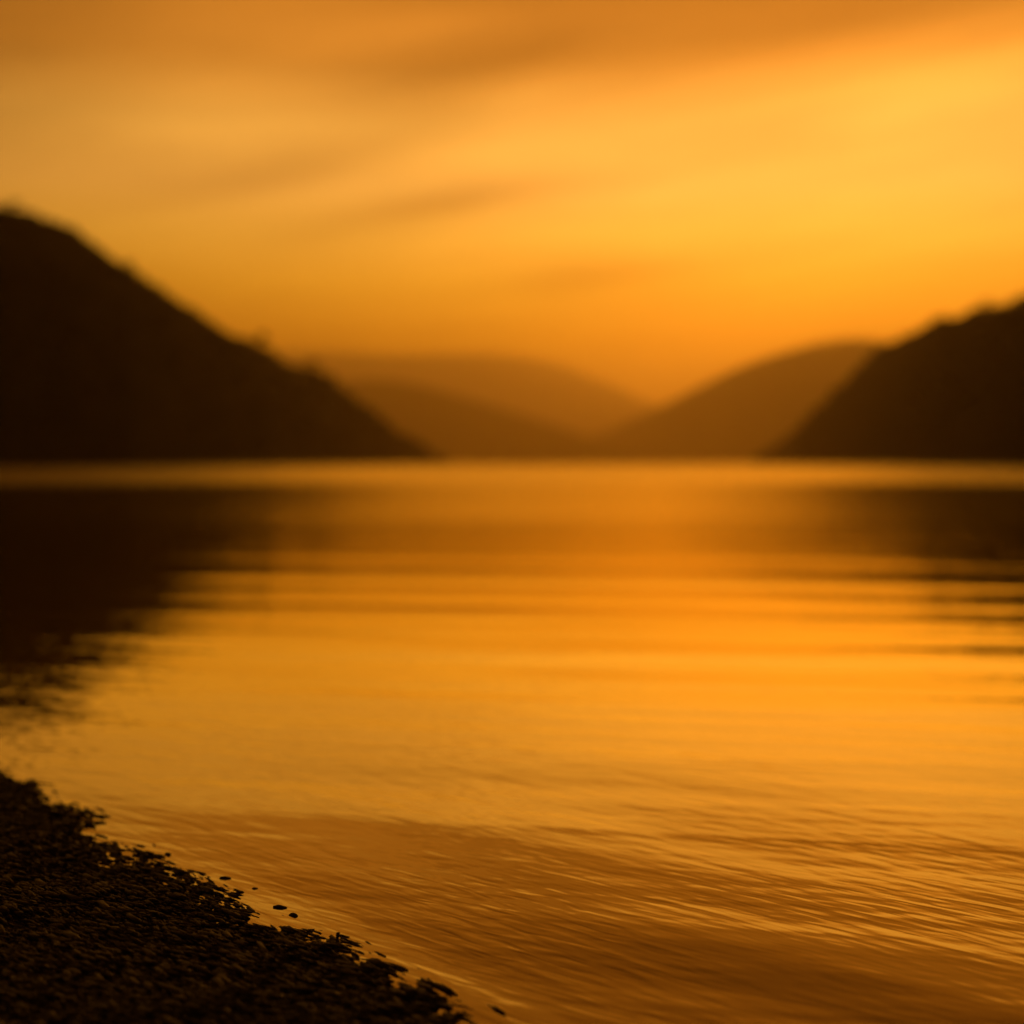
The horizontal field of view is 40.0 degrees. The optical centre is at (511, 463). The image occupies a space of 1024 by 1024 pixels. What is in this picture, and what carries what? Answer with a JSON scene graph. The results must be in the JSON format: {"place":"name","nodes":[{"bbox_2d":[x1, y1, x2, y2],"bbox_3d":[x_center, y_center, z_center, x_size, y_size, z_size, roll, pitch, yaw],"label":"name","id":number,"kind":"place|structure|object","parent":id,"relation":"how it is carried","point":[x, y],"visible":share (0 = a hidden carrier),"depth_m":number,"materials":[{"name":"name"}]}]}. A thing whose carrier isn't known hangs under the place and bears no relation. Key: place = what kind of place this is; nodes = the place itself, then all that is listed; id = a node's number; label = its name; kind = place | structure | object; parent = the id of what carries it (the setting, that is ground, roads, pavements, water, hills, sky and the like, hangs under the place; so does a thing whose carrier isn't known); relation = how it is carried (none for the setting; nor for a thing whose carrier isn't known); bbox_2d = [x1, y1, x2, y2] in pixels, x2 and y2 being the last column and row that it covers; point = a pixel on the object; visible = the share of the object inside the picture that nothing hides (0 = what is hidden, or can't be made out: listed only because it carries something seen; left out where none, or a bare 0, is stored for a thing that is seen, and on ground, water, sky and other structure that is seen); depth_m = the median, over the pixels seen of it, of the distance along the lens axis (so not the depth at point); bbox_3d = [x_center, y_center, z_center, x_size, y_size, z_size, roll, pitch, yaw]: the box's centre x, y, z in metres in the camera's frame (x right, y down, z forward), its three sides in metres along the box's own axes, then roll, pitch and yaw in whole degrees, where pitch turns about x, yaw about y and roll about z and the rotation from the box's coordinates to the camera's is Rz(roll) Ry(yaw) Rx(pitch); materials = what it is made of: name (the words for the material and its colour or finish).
{"place":"outdoors","nodes":[
{"label":"outdoors","id":0,"kind":"place"},
{"bbox_2d":[0,206,449,466],"bbox_3d":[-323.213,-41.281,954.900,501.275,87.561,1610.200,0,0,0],"label":"hill","id":1,"kind":"structure","parent":0,"point":[54,443],"depth_m":425.19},
{"bbox_2d":[5,201,23,207],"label":"summit tree","id":2,"kind":"object","parent":1,"relation":"on","point":[13,203],"visible":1,"depth_m":439.94,"materials":[{"name":"plant"}]},
{"bbox_2d":[123,260,134,267],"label":"tree","id":3,"kind":"object","parent":1,"relation":"on","point":[129,263],"visible":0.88,"depth_m":535.64,"materials":[{"name":"plant"}]},
{"bbox_2d":[0,204,427,463],"bbox_3d":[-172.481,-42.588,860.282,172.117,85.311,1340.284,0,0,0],"label":"woodland","id":4,"kind":"object","parent":1,"relation":"on","point":[420,447],"visible":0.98,"depth_m":534.86,"materials":[{"name":"green plant"}]},
{"bbox_2d":[256,331,270,343],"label":"pointed tree","id":5,"kind":"object","parent":1,"relation":"on","point":[261,337],"visible":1,"depth_m":819.91,"materials":[{"name":"plant"}]},
{"bbox_2d":[302,360,322,366],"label":"broad tree","id":6,"kind":"object","parent":1,"relation":"on","point":[312,363],"visible":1,"depth_m":986.74,"materials":[{"name":"plant"}]},
{"bbox_2d":[0,766,505,1023],"bbox_3d":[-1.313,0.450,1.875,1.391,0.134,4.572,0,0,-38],"label":"gravel","id":7,"kind":"structure","parent":0,"point":[25,979],"depth_m":1.41,"materials":[{"name":"black gravel"}]},
{"bbox_2d":[336,932,339,941],"bbox_3d":[-0.181,0.496,1.466,0.007,0.016,0.005,0,0,0],"label":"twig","id":8,"kind":"object","parent":7,"relation":"in","point":[337,936],"visible":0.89,"depth_m":1.47,"materials":[{"name":"brown wood"}]},
{"bbox_2d":[272,351,659,436],"bbox_3d":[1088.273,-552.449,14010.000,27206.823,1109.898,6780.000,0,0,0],"label":"ridge","id":9,"kind":"structure","parent":0,"point":[566,398],"depth_m":12977.62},
{"bbox_2d":[0,464,1023,1023],"bbox_3d":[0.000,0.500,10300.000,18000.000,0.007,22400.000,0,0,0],"label":"lake","id":10,"kind":"structure","parent":0,"point":[630,742],"depth_m":2.80,"materials":[{"name":"liquid"}]},
{"bbox_2d":[273,905,286,908],"bbox_3d":[-0.262,0.501,1.592,0.018,0.005,0.007,5,4,16],"label":"stone","id":11,"kind":"object","parent":10,"relation":"in","point":[279,906],"visible":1,"depth_m":1.59,"materials":[{"name":"black stone"}]},
{"bbox_2d":[0,0,1023,406],"label":"sky","id":12,"kind":"structure","parent":0,"point":[654,201],"materials":[{"name":"orange"}]},
{"bbox_2d":[336,380,699,463],"bbox_3d":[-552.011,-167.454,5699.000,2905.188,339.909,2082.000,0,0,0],"label":"distant hill","id":13,"kind":"structure","parent":0,"point":[455,429],"depth_m":5394.04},
{"bbox_2d":[592,339,888,463],"bbox_3d":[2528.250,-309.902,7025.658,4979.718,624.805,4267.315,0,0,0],"label":"rounded hill","id":14,"kind":"structure","parent":0,"point":[745,414],"depth_m":6515.13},
{"bbox_2d":[752,295,1023,466],"bbox_3d":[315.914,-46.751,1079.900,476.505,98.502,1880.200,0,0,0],"label":"shore hill","id":15,"kind":"structure","parent":0,"point":[932,452],"depth_m":591.90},
{"bbox_2d":[796,295,1023,462],"bbox_3d":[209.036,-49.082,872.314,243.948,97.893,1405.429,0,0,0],"label":"woodland","id":16,"kind":"object","parent":15,"relation":"on","point":[845,395],"visible":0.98,"depth_m":699.82,"materials":[{"name":"green plant"}]},
{"bbox_2d":[977,300,992,304],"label":"spreading tree","id":17,"kind":"object","parent":15,"relation":"on","point":[985,302],"visible":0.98,"depth_m":669.28,"materials":[{"name":"plant"}]}
]}

